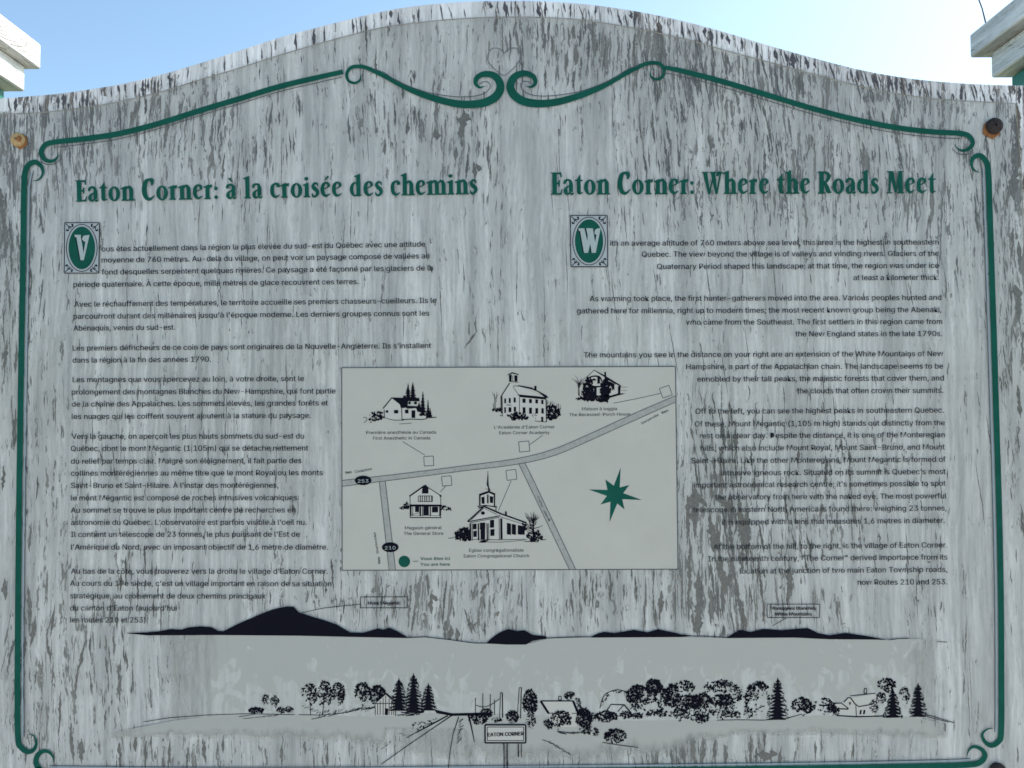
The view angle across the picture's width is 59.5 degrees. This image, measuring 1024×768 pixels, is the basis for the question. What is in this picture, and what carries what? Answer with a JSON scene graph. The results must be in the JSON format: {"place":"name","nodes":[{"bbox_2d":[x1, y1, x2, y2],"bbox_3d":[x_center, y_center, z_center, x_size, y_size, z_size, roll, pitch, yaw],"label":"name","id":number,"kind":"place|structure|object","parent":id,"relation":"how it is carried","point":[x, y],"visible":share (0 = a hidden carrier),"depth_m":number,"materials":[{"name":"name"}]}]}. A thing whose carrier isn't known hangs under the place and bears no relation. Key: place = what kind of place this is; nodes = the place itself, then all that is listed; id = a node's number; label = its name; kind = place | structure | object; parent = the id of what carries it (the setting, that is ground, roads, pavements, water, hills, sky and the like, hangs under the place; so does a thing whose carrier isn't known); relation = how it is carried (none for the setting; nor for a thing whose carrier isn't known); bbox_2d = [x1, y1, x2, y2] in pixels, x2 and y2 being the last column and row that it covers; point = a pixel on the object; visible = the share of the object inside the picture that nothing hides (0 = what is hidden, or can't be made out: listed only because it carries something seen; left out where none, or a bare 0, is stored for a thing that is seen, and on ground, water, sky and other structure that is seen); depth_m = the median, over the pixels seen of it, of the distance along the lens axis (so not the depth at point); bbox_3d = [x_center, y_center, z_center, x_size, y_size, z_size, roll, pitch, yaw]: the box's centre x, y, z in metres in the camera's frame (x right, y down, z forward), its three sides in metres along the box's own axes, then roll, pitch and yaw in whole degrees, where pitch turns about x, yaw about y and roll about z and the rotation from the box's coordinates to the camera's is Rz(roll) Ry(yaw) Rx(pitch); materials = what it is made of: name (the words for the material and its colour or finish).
{"place":"outdoors","nodes":[
{"label":"outdoors","id":0,"kind":"place"},
{"bbox_2d":[0,0,1012,97],"label":"sky","id":1,"kind":"structure","parent":0,"point":[85,44],"materials":[{"name":"blue"}]},
{"bbox_3d":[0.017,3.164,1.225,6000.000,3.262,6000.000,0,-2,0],"label":"ground","id":2,"kind":"structure","parent":0,"visible":0},
{"bbox_2d":[0,0,1023,767],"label":"information sign","id":3,"kind":"object","parent":2,"relation":"on","point":[508,384],"visible":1,"depth_m":1.31,"materials":[{"name":"grey wood"}]},
{"bbox_2d":[978,0,985,22],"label":"bent wire","id":4,"kind":"object","parent":3,"relation":"attached to","point":[982,11],"visible":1,"depth_m":1.58,"materials":[{"name":"grey metal"}]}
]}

